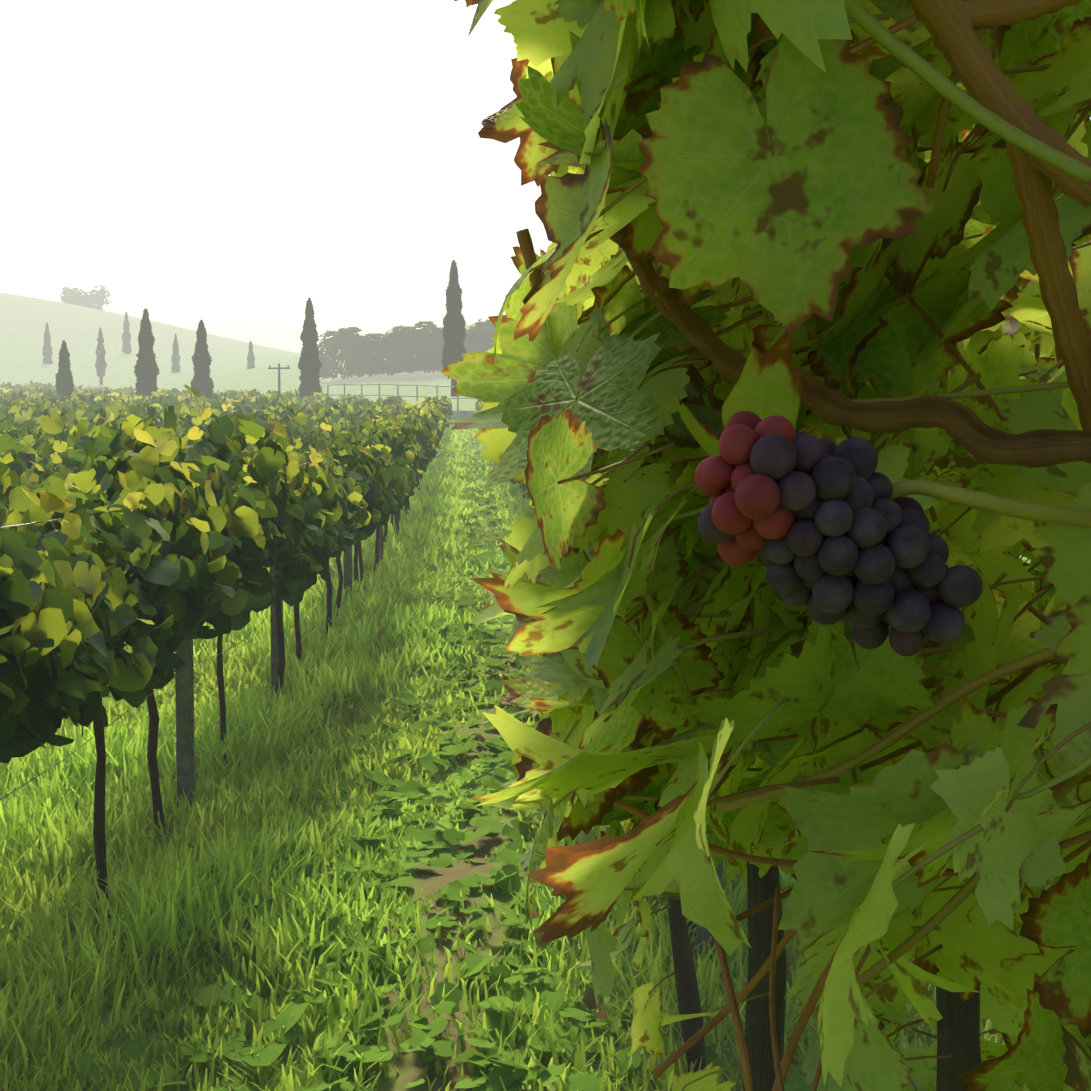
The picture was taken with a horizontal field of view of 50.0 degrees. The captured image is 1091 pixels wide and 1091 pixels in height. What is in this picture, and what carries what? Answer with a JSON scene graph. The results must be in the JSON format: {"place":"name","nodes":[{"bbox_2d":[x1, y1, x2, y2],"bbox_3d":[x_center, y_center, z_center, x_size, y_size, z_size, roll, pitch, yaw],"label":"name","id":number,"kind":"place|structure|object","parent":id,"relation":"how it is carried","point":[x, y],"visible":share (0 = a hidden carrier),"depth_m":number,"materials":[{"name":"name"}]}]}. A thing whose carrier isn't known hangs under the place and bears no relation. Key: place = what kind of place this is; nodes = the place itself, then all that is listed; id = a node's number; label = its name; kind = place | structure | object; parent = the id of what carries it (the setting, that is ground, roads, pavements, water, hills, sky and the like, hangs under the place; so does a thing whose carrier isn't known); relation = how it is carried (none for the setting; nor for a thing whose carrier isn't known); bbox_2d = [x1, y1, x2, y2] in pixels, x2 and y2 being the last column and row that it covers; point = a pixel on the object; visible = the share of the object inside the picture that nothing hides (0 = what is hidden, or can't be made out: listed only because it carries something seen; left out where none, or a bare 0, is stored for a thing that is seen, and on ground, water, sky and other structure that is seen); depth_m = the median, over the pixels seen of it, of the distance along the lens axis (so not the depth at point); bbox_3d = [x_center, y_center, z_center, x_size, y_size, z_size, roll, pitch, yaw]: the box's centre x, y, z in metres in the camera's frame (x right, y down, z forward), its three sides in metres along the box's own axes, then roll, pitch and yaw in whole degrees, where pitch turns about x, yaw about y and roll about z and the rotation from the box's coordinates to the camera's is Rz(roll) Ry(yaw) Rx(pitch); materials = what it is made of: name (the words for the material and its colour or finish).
{"place":"outdoors","nodes":[
{"label":"outdoors","id":0,"kind":"place"},
{"bbox_2d":[313,433,573,1090],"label":"dirt path","id":1,"kind":"structure","parent":0,"point":[410,1066],"depth_m":3.29,"materials":[{"name":"soil"}]},
{"bbox_2d":[0,420,1004,1090],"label":"lane grass","id":2,"kind":"structure","parent":0,"point":[264,736],"depth_m":3.53,"materials":[{"name":"green plant"}]},
{"bbox_2d":[0,293,1048,1090],"bbox_3d":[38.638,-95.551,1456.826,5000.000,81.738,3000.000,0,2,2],"label":"ground","id":3,"kind":"structure","parent":0,"point":[26,319],"depth_m":105.63,"materials":[{"name":"green plant"}]},
{"bbox_2d":[20,398,417,811],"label":"vineyard posts","id":4,"kind":"object","parent":3,"relation":"on","point":[185,749],"visible":0.06,"depth_m":4.25,"materials":[{"name":"wood"}]},
{"bbox_2d":[0,462,308,799],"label":"vine wires","id":5,"kind":"object","parent":4,"relation":"attached to","point":[132,707],"visible":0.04,"depth_m":3.20,"materials":[{"name":"grey"}]},
{"bbox_2d":[0,384,452,921],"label":"vine row","id":6,"kind":"object","parent":3,"relation":"on","point":[158,559],"depth_m":3.40,"materials":[{"name":"green plant"}]},
{"bbox_2d":[0,380,405,508],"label":"vine leaves","id":7,"kind":"object","parent":6,"relation":"attached to","point":[25,408],"visible":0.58,"depth_m":22.58,"materials":[{"name":"green plant"}]},
{"bbox_2d":[46,303,456,396],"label":"tree trunks","id":8,"kind":"object","parent":3,"relation":"on","point":[453,383],"visible":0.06,"depth_m":53.31,"materials":[{"name":"brown plant"}]},
{"bbox_2d":[60,285,110,310],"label":"tree foliage","id":9,"kind":"object","parent":8,"relation":"attached to","point":[73,296],"visible":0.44,"depth_m":221.22,"materials":[{"name":"plant"}]},
{"bbox_2d":[42,260,466,397],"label":"cypress trees","id":10,"kind":"object","parent":3,"relation":"on","point":[147,370],"visible":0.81,"depth_m":54.22,"materials":[{"name":"green plant"}]},
{"bbox_2d":[268,364,289,390],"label":"utility pole","id":11,"kind":"object","parent":3,"relation":"on","point":[279,382],"visible":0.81,"depth_m":63.88,"materials":[{"name":"wood"}]},
{"bbox_2d":[327,383,475,411],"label":"fence","id":12,"kind":"object","parent":3,"relation":"on","point":[417,385],"visible":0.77,"depth_m":49.85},
{"bbox_2d":[317,318,494,379],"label":"trees","id":13,"kind":"object","parent":3,"relation":"on","point":[398,348],"visible":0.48,"depth_m":93.03,"materials":[{"name":"plant"}]},
{"bbox_2d":[0,451,817,1090],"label":"lane weeds","id":14,"kind":"object","parent":3,"relation":"on","point":[474,959],"visible":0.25,"depth_m":3.11,"materials":[{"name":"green plant"}]},
{"bbox_2d":[449,411,475,421],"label":"dirt road","id":15,"kind":"structure","parent":3,"relation":"on","point":[458,415],"depth_m":47.13,"materials":[{"name":"beige soil"}]},
{"bbox_2d":[475,398,533,512],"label":"vine leaves","id":16,"kind":"object","parent":3,"relation":"on","point":[478,408],"depth_m":14.19,"materials":[{"name":"green plant"}]},
{"bbox_2d":[471,493,722,1032],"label":"lane fallen leaves","id":17,"kind":"object","parent":3,"relation":"on","point":[589,1000],"visible":0.17,"depth_m":2.81,"materials":[{"name":"brown plant"}]},
{"bbox_2d":[696,861,722,976],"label":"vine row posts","id":18,"kind":"object","parent":3,"relation":"on","point":[704,932],"depth_m":3.10,"materials":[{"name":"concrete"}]},
{"bbox_2d":[784,241,1090,1090],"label":"vine row wires","id":19,"kind":"object","parent":18,"relation":"attached to","point":[784,839],"depth_m":0.82,"materials":[{"name":"grey metal"}]},
{"bbox_2d":[523,494,980,1090],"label":"vine trunks","id":20,"kind":"object","parent":3,"relation":"on","point":[959,1030],"visible":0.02,"depth_m":1.51,"materials":[{"name":"brown plant"}]},
{"bbox_2d":[522,13,1090,1090],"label":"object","id":21,"kind":"object","parent":3,"relation":"on","point":[1000,581],"visible":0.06,"depth_m":0.62,"materials":[{"name":"green plant"}]},
{"bbox_2d":[440,0,1090,1090],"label":"vine leaves","id":22,"kind":"object","parent":21,"relation":"attached to","point":[820,222],"visible":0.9,"depth_m":0.58,"materials":[{"name":"green plant"}]},
{"bbox_2d":[516,0,1090,1090],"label":"vine canes","id":23,"kind":"object","parent":21,"relation":"attached to","point":[956,28],"visible":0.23,"depth_m":0.49,"materials":[{"name":"brown plant"}]},
{"bbox_2d":[643,0,1090,1017],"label":"shoots","id":24,"kind":"object","parent":21,"relation":"attached to","point":[909,58],"visible":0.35,"depth_m":0.45,"materials":[{"name":"green plant"}]},
{"bbox_2d":[694,411,982,655],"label":"grape cluster berries","id":25,"kind":"object","parent":24,"relation":"hanging from","point":[829,532],"visible":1,"depth_m":0.42,"materials":[{"name":"purple food"}]},
{"bbox_2d":[0,0,1090,362],"label":"sky","id":26,"kind":"structure","parent":0,"point":[228,165],"materials":[{"name":"white"}]},
{"bbox_2d":[609,226,1090,467],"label":"vine branch","id":27,"kind":"object","parent":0,"point":[969,430],"visible":0.81,"depth_m":0.53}
]}

